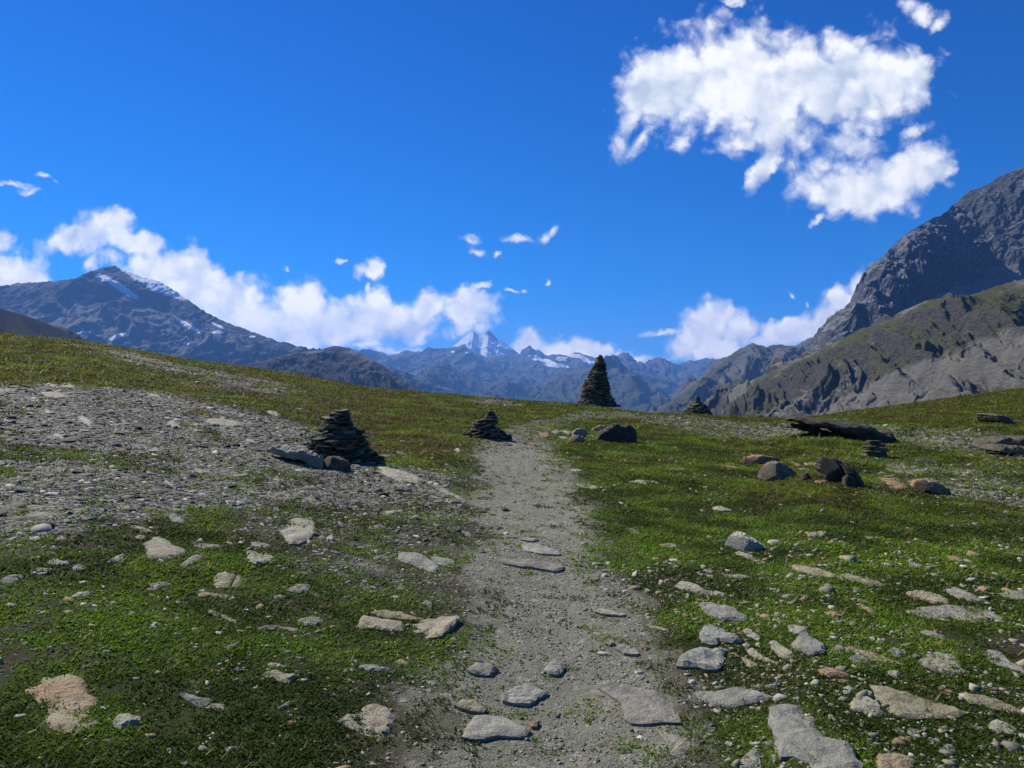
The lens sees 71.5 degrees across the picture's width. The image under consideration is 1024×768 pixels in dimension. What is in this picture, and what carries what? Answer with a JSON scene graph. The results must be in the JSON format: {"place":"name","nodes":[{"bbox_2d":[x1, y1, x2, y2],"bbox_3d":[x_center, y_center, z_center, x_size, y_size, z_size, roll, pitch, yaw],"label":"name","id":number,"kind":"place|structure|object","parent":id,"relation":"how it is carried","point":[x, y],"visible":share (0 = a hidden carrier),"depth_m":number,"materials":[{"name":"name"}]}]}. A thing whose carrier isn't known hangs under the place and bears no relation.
{"place":"outdoors","nodes":[
{"label":"outdoors","id":0,"kind":"place"},
{"bbox_2d":[0,309,77,339],"bbox_3d":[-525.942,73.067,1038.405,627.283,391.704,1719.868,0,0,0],"label":"dark hill","id":1,"kind":"structure","parent":0,"point":[16,323],"depth_m":1035.80,"materials":[{"name":"stone"}]},
{"bbox_2d":[55,326,84,340],"bbox_3d":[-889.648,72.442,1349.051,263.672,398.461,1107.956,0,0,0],"label":"brown hill","id":2,"kind":"structure","parent":0,"point":[72,333],"depth_m":1495.11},
{"bbox_2d":[0,265,463,394],"bbox_3d":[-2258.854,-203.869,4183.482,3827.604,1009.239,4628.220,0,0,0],"label":"mountain","id":3,"kind":"structure","parent":0,"point":[114,305],"depth_m":3826.05,"materials":[{"name":"stone"}]},
{"bbox_2d":[242,346,420,391],"bbox_3d":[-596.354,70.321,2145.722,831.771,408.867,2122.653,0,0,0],"label":"foothill","id":4,"kind":"structure","parent":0,"point":[343,364],"depth_m":2281.90,"materials":[{"name":"stone"}]},
{"bbox_2d":[453,330,519,356],"bbox_3d":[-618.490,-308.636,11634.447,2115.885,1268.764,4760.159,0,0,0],"label":"snow peak","id":5,"kind":"structure","parent":0,"point":[488,343],"depth_m":12170.56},
{"bbox_2d":[0,335,1023,767],"bbox_3d":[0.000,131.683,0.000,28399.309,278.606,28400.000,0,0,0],"label":"ground","id":6,"kind":"structure","parent":0,"point":[8,657],"depth_m":4.69,"materials":[{"name":"plant"}]},
{"bbox_2d":[1,574,24,583],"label":"stone","id":7,"kind":"object","parent":6,"relation":"on","point":[8,579],"visible":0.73,"depth_m":4.28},
{"bbox_2d":[25,505,45,509],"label":"stone","id":8,"kind":"object","parent":6,"relation":"on","point":[35,506],"visible":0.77,"depth_m":5.96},
{"bbox_2d":[24,511,57,518],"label":"stone","id":9,"kind":"object","parent":6,"relation":"on","point":[43,515],"visible":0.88,"depth_m":5.71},
{"bbox_2d":[40,391,67,397],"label":"stone","id":10,"kind":"object","parent":6,"relation":"on","point":[51,394],"visible":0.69,"depth_m":15.11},
{"bbox_2d":[48,558,69,565],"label":"stone","id":11,"kind":"object","parent":6,"relation":"on","point":[58,561],"visible":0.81,"depth_m":4.62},
{"bbox_2d":[24,674,98,732],"bbox_3d":[-1.866,1.351,2.974,0.236,0.092,0.587,0,0,-44],"label":"stone","id":12,"kind":"object","parent":6,"relation":"on","point":[67,690],"visible":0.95,"depth_m":2.99,"materials":[{"name":"stone"}]},
{"bbox_2d":[70,590,92,598],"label":"stone","id":13,"kind":"object","parent":6,"relation":"on","point":[77,594],"visible":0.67,"depth_m":4.13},
{"bbox_2d":[77,415,93,425],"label":"stone","id":14,"kind":"object","parent":6,"relation":"on","point":[87,421],"visible":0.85,"depth_m":11.25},
{"bbox_2d":[112,713,140,728],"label":"stone","id":15,"kind":"object","parent":6,"relation":"on","point":[125,719],"visible":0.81,"depth_m":2.87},
{"bbox_2d":[147,581,172,591],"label":"stone","id":16,"kind":"object","parent":6,"relation":"on","point":[155,584],"visible":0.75,"depth_m":4.50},
{"bbox_2d":[142,536,185,559],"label":"stone","id":17,"kind":"object","parent":6,"relation":"on","point":[162,548],"visible":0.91,"depth_m":5.21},
{"bbox_2d":[169,513,184,523],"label":"stone","id":18,"kind":"object","parent":6,"relation":"on","point":[176,518],"visible":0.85,"depth_m":6.16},
{"bbox_2d":[179,553,201,567],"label":"stone","id":19,"kind":"object","parent":6,"relation":"on","point":[194,558],"visible":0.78,"depth_m":5.04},
{"bbox_2d":[179,693,213,706],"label":"stone","id":20,"kind":"object","parent":6,"relation":"on","point":[193,699],"visible":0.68,"depth_m":3.13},
{"bbox_2d":[191,467,212,473],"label":"stone","id":21,"kind":"object","parent":6,"relation":"on","point":[201,471],"visible":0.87,"depth_m":8.59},
{"bbox_2d":[198,592,233,597],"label":"stone","id":22,"kind":"object","parent":6,"relation":"on","point":[205,594],"visible":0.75,"depth_m":4.48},
{"bbox_2d":[204,418,241,426],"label":"stone","id":23,"kind":"object","parent":6,"relation":"on","point":[226,422],"visible":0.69,"depth_m":13.69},
{"bbox_2d":[214,571,234,587],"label":"stone","id":24,"kind":"object","parent":6,"relation":"on","point":[223,578],"visible":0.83,"depth_m":4.77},
{"bbox_2d":[232,575,241,587],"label":"stone","id":25,"kind":"object","parent":6,"relation":"on","point":[237,581],"visible":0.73,"depth_m":4.76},
{"bbox_2d":[246,550,272,565],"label":"stone","id":26,"kind":"object","parent":6,"relation":"on","point":[256,560],"visible":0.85,"depth_m":5.28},
{"bbox_2d":[257,625,297,631],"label":"stone","id":27,"kind":"object","parent":6,"relation":"on","point":[271,627],"visible":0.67,"depth_m":4.03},
{"bbox_2d":[262,670,297,683],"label":"stone","id":28,"kind":"object","parent":6,"relation":"on","point":[287,676],"visible":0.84,"depth_m":3.43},
{"bbox_2d":[266,444,323,467],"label":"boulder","id":29,"kind":"object","parent":6,"relation":"on","point":[308,457],"visible":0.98,"depth_m":10.34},
{"bbox_2d":[277,518,314,545],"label":"stone","id":30,"kind":"object","parent":6,"relation":"on","point":[296,534],"visible":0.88,"depth_m":6.21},
{"bbox_2d":[286,583,309,593],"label":"stone","id":31,"kind":"object","parent":6,"relation":"on","point":[303,588],"visible":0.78,"depth_m":4.77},
{"bbox_2d":[298,616,322,625],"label":"stone","id":32,"kind":"object","parent":6,"relation":"on","point":[315,620],"visible":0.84,"depth_m":4.21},
{"bbox_2d":[324,456,351,471],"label":"boulder","id":33,"kind":"object","parent":6,"relation":"on","point":[337,463],"visible":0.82,"depth_m":10.39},
{"bbox_2d":[294,409,391,464],"bbox_3d":[-2.782,0.921,11.734,1.592,1.005,1.294,0,0,0],"label":"cairn","id":34,"kind":"object","parent":6,"relation":"on","point":[340,433],"visible":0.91,"depth_m":11.44,"materials":[{"name":"stone"}]},
{"bbox_2d":[335,703,395,738],"bbox_3d":[-0.621,1.522,3.185,0.236,0.102,0.263,0,0,22],"label":"stone","id":35,"kind":"object","parent":6,"relation":"on","point":[383,718],"visible":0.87,"depth_m":3.15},
{"bbox_2d":[359,664,388,671],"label":"stone","id":36,"kind":"object","parent":6,"relation":"on","point":[374,667],"visible":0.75,"depth_m":3.69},
{"bbox_2d":[353,615,404,631],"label":"stone","id":37,"kind":"object","parent":6,"relation":"on","point":[375,623],"visible":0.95,"depth_m":4.30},
{"bbox_2d":[370,609,425,619],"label":"stone","id":38,"kind":"object","parent":6,"relation":"on","point":[396,614],"visible":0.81,"depth_m":4.48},
{"bbox_2d":[377,466,422,482],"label":"stone","id":39,"kind":"object","parent":6,"relation":"on","point":[394,474],"visible":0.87,"depth_m":10.49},
{"bbox_2d":[398,551,439,572],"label":"stone","id":40,"kind":"object","parent":6,"relation":"on","point":[418,560],"visible":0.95,"depth_m":5.75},
{"bbox_2d":[412,615,458,638],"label":"stone","id":41,"kind":"object","parent":6,"relation":"on","point":[443,625],"visible":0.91,"depth_m":4.33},
{"bbox_2d":[431,556,455,567],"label":"stone","id":42,"kind":"object","parent":6,"relation":"on","point":[440,561],"visible":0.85,"depth_m":5.81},
{"bbox_2d":[424,480,466,499],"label":"stone","id":43,"kind":"object","parent":6,"relation":"on","point":[440,489],"visible":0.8,"depth_m":9.59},
{"bbox_2d":[462,410,511,440],"bbox_3d":[-0.589,1.078,17.475,1.271,0.853,1.168,0,0,0],"label":"cairn","id":44,"kind":"object","parent":6,"relation":"on","point":[485,428],"visible":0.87,"depth_m":17.26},
{"bbox_2d":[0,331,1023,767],"bbox_3d":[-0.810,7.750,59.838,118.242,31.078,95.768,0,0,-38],"label":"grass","id":45,"kind":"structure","parent":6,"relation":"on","point":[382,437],"depth_m":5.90,"materials":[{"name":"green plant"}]},
{"bbox_2d":[0,350,1023,616],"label":"gravel","id":46,"kind":"structure","parent":6,"relation":"on","point":[46,526],"depth_m":9.32,"materials":[{"name":"gravel"}]},
{"bbox_2d":[0,353,1023,767],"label":"pebbles","id":47,"kind":"object","parent":6,"relation":"on","point":[1008,745],"visible":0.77,"depth_m":4.09,"materials":[{"name":"stone"}]},
{"bbox_2d":[568,434,584,442],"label":"boulder","id":48,"kind":"object","parent":6,"relation":"on","point":[575,438],"visible":0.77,"depth_m":17.14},
{"bbox_2d":[571,428,588,436],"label":"boulder","id":49,"kind":"object","parent":6,"relation":"on","point":[580,432],"visible":0.73,"depth_m":18.59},
{"bbox_2d":[577,355,620,406],"bbox_3d":[4.639,-0.141,38.512,2.507,2.876,2.481,0,0,0],"label":"cairn","id":50,"kind":"object","parent":6,"relation":"on","point":[595,389],"visible":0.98,"depth_m":37.98,"materials":[{"name":"stone"}]},
{"bbox_2d":[595,423,636,441],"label":"boulder","id":51,"kind":"object","parent":6,"relation":"on","point":[615,432],"visible":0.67,"depth_m":17.88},
{"bbox_2d":[682,396,712,414],"bbox_3d":[9.379,1.115,36.008,1.510,1.069,1.528,0,0,0],"label":"cairn","id":52,"kind":"object","parent":6,"relation":"on","point":[696,406],"visible":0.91,"depth_m":35.66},
{"bbox_2d":[674,581,724,595],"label":"stone","id":53,"kind":"object","parent":6,"relation":"on","point":[690,586],"visible":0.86,"depth_m":5.43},
{"bbox_2d":[676,647,723,671],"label":"stone","id":54,"kind":"object","parent":6,"relation":"on","point":[697,658],"visible":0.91,"depth_m":4.01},
{"bbox_2d":[699,624,743,645],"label":"stone","id":55,"kind":"object","parent":6,"relation":"on","point":[710,634],"visible":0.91,"depth_m":4.36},
{"bbox_2d":[699,602,747,621],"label":"stone","id":56,"kind":"object","parent":6,"relation":"on","point":[726,612],"visible":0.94,"depth_m":4.90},
{"bbox_2d":[693,687,772,708],"bbox_3d":[1.155,1.606,3.601,0.535,0.078,0.198,0,0,-10],"label":"stone","id":57,"kind":"object","parent":6,"relation":"on","point":[729,697],"visible":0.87,"depth_m":3.58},
{"bbox_2d":[723,574,751,578],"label":"stone","id":58,"kind":"object","parent":6,"relation":"on","point":[735,576],"visible":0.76,"depth_m":5.80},
{"bbox_2d":[724,531,765,550],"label":"boulder","id":59,"kind":"object","parent":6,"relation":"on","point":[740,540],"visible":0.69,"depth_m":6.85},
{"bbox_2d":[739,747,760,767],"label":"stone","id":60,"kind":"object","parent":6,"relation":"on","point":[753,754],"visible":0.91,"depth_m":3.02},
{"bbox_2d":[742,658,757,668],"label":"stone","id":61,"kind":"object","parent":6,"relation":"on","point":[748,662],"visible":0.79,"depth_m":4.05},
{"bbox_2d":[734,551,767,563],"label":"stone","id":62,"kind":"object","parent":6,"relation":"on","point":[745,554],"visible":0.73,"depth_m":6.56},
{"bbox_2d":[743,628,761,638],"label":"stone","id":63,"kind":"object","parent":6,"relation":"on","point":[753,635],"visible":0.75,"depth_m":4.50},
{"bbox_2d":[741,454,779,463],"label":"boulder","id":64,"kind":"object","parent":6,"relation":"on","point":[757,458],"visible":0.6,"depth_m":14.72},
{"bbox_2d":[746,648,777,663],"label":"stone","id":65,"kind":"object","parent":6,"relation":"on","point":[754,653],"visible":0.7,"depth_m":4.14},
{"bbox_2d":[757,461,796,481],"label":"boulder","id":66,"kind":"object","parent":6,"relation":"on","point":[771,471],"visible":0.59,"depth_m":11.89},
{"bbox_2d":[769,640,794,659],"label":"stone","id":67,"kind":"object","parent":6,"relation":"on","point":[783,652],"visible":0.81,"depth_m":4.13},
{"bbox_2d":[788,625,807,634],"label":"stone","id":68,"kind":"object","parent":6,"relation":"on","point":[799,630],"visible":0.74,"depth_m":4.46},
{"bbox_2d":[778,422,835,434],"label":"outcrop","id":69,"kind":"object","parent":6,"relation":"on","point":[808,428],"visible":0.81,"depth_m":19.78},
{"bbox_2d":[790,633,825,655],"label":"stone","id":70,"kind":"object","parent":6,"relation":"on","point":[808,644],"visible":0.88,"depth_m":4.13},
{"bbox_2d":[792,565,835,577],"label":"stone","id":71,"kind":"object","parent":6,"relation":"on","point":[807,569],"visible":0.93,"depth_m":5.76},
{"bbox_2d":[768,704,863,767],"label":"stone","id":72,"kind":"object","parent":6,"relation":"on","point":[791,732],"visible":0.98,"depth_m":3.08,"materials":[{"name":"stone"}]},
{"bbox_2d":[814,456,843,482],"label":"boulder","id":73,"kind":"object","parent":6,"relation":"on","point":[829,469],"visible":0.71,"depth_m":11.02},
{"bbox_2d":[818,666,848,677],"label":"stone","id":74,"kind":"object","parent":6,"relation":"on","point":[828,671],"visible":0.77,"depth_m":3.79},
{"bbox_2d":[825,611,843,618],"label":"stone","id":75,"kind":"object","parent":6,"relation":"on","point":[834,614],"visible":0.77,"depth_m":4.73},
{"bbox_2d":[785,415,896,442],"bbox_3d":[8.938,1.262,19.430,2.709,0.804,1.430,0,0,0],"label":"outcrop","id":76,"kind":"object","parent":6,"relation":"on","point":[863,432],"visible":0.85,"depth_m":18.86,"materials":[{"name":"stone"}]},
{"bbox_2d":[841,474,856,487],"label":"boulder","id":77,"kind":"object","parent":6,"relation":"on","point":[848,480],"visible":0.72,"depth_m":10.63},
{"bbox_2d":[840,464,863,486],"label":"boulder","id":78,"kind":"object","parent":6,"relation":"on","point":[850,471],"visible":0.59,"depth_m":10.90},
{"bbox_2d":[848,654,868,663],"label":"stone","id":79,"kind":"object","parent":6,"relation":"on","point":[853,658],"visible":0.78,"depth_m":3.99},
{"bbox_2d":[836,573,884,586],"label":"stone","id":80,"kind":"object","parent":6,"relation":"on","point":[851,577],"visible":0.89,"depth_m":5.58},
{"bbox_2d":[850,696,884,717],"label":"stone","id":81,"kind":"object","parent":6,"relation":"on","point":[867,704],"visible":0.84,"depth_m":3.45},
{"bbox_2d":[861,440,888,457],"bbox_3d":[7.832,1.410,15.338,0.590,0.404,0.508,0,0,0],"label":"cairn","id":82,"kind":"object","parent":6,"relation":"on","point":[875,449],"visible":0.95,"depth_m":15.19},
{"bbox_2d":[845,647,904,664],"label":"stone","id":83,"kind":"object","parent":6,"relation":"on","point":[868,653],"visible":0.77,"depth_m":4.07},
{"bbox_2d":[875,753,914,767],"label":"stone","id":84,"kind":"object","parent":6,"relation":"on","point":[884,760],"visible":0.98,"depth_m":2.99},
{"bbox_2d":[886,463,926,473],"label":"stone","id":85,"kind":"object","parent":6,"relation":"on","point":[911,472],"visible":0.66,"depth_m":13.38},
{"bbox_2d":[869,685,968,719],"bbox_3d":[1.957,1.591,3.463,0.440,0.084,0.288,0,0,37],"label":"stone","id":86,"kind":"object","parent":6,"relation":"on","point":[891,697],"visible":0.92,"depth_m":3.47,"materials":[{"name":"stone"}]},
{"bbox_2d":[906,590,948,604],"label":"stone","id":87,"kind":"object","parent":6,"relation":"on","point":[933,598],"visible":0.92,"depth_m":5.28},
{"bbox_2d":[910,478,950,494],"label":"boulder","id":88,"kind":"object","parent":6,"relation":"on","point":[929,486],"visible":0.84,"depth_m":10.62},
{"bbox_2d":[920,630,945,638],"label":"stone","id":89,"kind":"object","parent":6,"relation":"on","point":[930,633],"visible":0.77,"depth_m":4.46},
{"bbox_2d":[918,652,968,673],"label":"stone","id":90,"kind":"object","parent":6,"relation":"on","point":[937,660],"visible":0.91,"depth_m":4.00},
{"bbox_2d":[938,744,955,755],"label":"stone","id":91,"kind":"object","parent":6,"relation":"on","point":[944,751],"visible":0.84,"depth_m":3.10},
{"bbox_2d":[937,477,965,482],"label":"stone","id":92,"kind":"object","parent":6,"relation":"on","point":[951,478],"visible":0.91,"depth_m":12.07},
{"bbox_2d":[905,604,1003,622],"bbox_3d":[3.097,1.623,4.948,0.711,0.102,0.342,0,0,-17],"label":"stone","id":93,"kind":"object","parent":6,"relation":"on","point":[947,610],"visible":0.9,"depth_m":4.95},
{"bbox_2d":[944,587,982,600],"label":"stone","id":94,"kind":"object","parent":6,"relation":"on","point":[958,592],"visible":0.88,"depth_m":5.39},
{"bbox_2d":[957,692,1022,714],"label":"stone","id":95,"kind":"object","parent":6,"relation":"on","point":[983,700],"visible":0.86,"depth_m":3.53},
{"bbox_2d":[970,435,1013,446],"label":"outcrop","id":96,"kind":"object","parent":6,"relation":"on","point":[991,439],"visible":0.67,"depth_m":17.99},
{"bbox_2d":[976,413,1015,423],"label":"outcrop","id":97,"kind":"object","parent":6,"relation":"on","point":[990,417],"visible":0.77,"depth_m":27.13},
{"bbox_2d":[978,443,1023,455],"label":"outcrop","id":98,"kind":"object","parent":6,"relation":"on","point":[1008,449],"visible":0.88,"depth_m":16.06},
{"bbox_2d":[988,719,1015,734],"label":"stone","id":99,"kind":"object","parent":6,"relation":"on","point":[996,725],"visible":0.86,"depth_m":3.30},
{"bbox_2d":[984,650,1023,673],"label":"stone","id":100,"kind":"object","parent":6,"relation":"on","point":[1014,666],"visible":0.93,"depth_m":4.04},
{"bbox_2d":[997,590,1023,599],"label":"stone","id":101,"kind":"object","parent":6,"relation":"on","point":[1014,593],"visible":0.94,"depth_m":5.44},
{"bbox_2d":[1006,435,1023,445],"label":"outcrop","id":102,"kind":"object","parent":6,"relation":"on","point":[1018,440],"visible":0.32,"depth_m":18.45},
{"bbox_2d":[0,0,1023,363],"label":"sky","id":103,"kind":"structure","parent":0,"point":[676,181],"materials":[{"name":"blue"}]},
{"bbox_2d":[519,345,547,358],"bbox_3d":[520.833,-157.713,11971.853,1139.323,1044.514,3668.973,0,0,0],"label":"peak","id":104,"kind":"structure","parent":0,"point":[529,351],"depth_m":12365.98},
{"bbox_2d":[354,344,718,395],"bbox_3d":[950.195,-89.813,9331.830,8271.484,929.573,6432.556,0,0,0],"label":"range","id":105,"kind":"structure","parent":0,"point":[668,377],"depth_m":9359.69,"materials":[{"name":"stone"}]},
{"bbox_2d":[309,411,770,767],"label":"path","id":106,"kind":"structure","parent":0,"point":[445,719],"depth_m":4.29,"materials":[{"name":"gravel"}]},
{"bbox_2d":[454,699,486,714],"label":"stone","id":107,"kind":"object","parent":106,"relation":"on","point":[473,706],"visible":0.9,"depth_m":3.37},
{"bbox_2d":[467,662,498,676],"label":"stone","id":108,"kind":"object","parent":106,"relation":"on","point":[481,669],"visible":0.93,"depth_m":3.80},
{"bbox_2d":[462,715,530,741],"bbox_3d":[-0.066,1.567,3.209,0.304,0.079,0.232,0,0,0],"label":"stone","id":109,"kind":"object","parent":106,"relation":"on","point":[481,728],"visible":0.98,"depth_m":3.18,"materials":[{"name":"stone"}]},
{"bbox_2d":[500,684,547,706],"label":"stone","id":110,"kind":"object","parent":106,"relation":"on","point":[525,695],"visible":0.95,"depth_m":3.56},
{"bbox_2d":[497,559,563,572],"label":"stone","id":111,"kind":"object","parent":106,"relation":"on","point":[540,565],"visible":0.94,"depth_m":5.86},
{"bbox_2d":[521,543,560,555],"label":"stone","id":112,"kind":"object","parent":106,"relation":"on","point":[534,548],"visible":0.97,"depth_m":6.46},
{"bbox_2d":[544,660,564,676],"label":"stone","id":113,"kind":"object","parent":106,"relation":"on","point":[554,668],"visible":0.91,"depth_m":3.90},
{"bbox_2d":[595,608,626,616],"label":"stone","id":114,"kind":"object","parent":106,"relation":"on","point":[605,612],"visible":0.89,"depth_m":4.80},
{"bbox_2d":[615,644,637,655],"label":"stone","id":115,"kind":"object","parent":106,"relation":"on","point":[624,649],"visible":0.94,"depth_m":4.13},
{"bbox_2d":[599,687,680,725],"bbox_3d":[0.619,1.583,3.494,0.340,0.065,0.399,0,0,0],"label":"stone","id":116,"kind":"object","parent":106,"relation":"on","point":[639,705],"visible":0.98,"depth_m":3.45,"materials":[{"name":"stone"}]},
{"bbox_2d":[669,736,690,758],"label":"stone","id":117,"kind":"object","parent":106,"relation":"on","point":[678,751],"visible":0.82,"depth_m":3.07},
{"bbox_2d":[415,355,672,411],"bbox_3d":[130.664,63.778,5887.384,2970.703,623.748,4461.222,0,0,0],"label":"range","id":118,"kind":"structure","parent":0,"point":[631,390],"depth_m":5927.91,"materials":[{"name":"stone"}]},
{"bbox_2d":[648,337,812,413],"bbox_3d":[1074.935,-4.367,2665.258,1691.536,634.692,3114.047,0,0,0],"label":"mountain","id":119,"kind":"structure","parent":0,"point":[749,363],"depth_m":2900.69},
{"bbox_2d":[704,279,1023,417],"bbox_3d":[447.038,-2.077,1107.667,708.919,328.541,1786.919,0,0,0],"label":"slope","id":120,"kind":"structure","parent":0,"point":[949,344],"depth_m":750.76,"materials":[{"name":"stone"}]},
{"bbox_2d":[808,166,1023,352],"bbox_3d":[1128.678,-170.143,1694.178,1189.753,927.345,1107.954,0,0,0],"label":"cliff","id":121,"kind":"structure","parent":0,"point":[970,242],"depth_m":1596.10,"materials":[{"name":"stone"}]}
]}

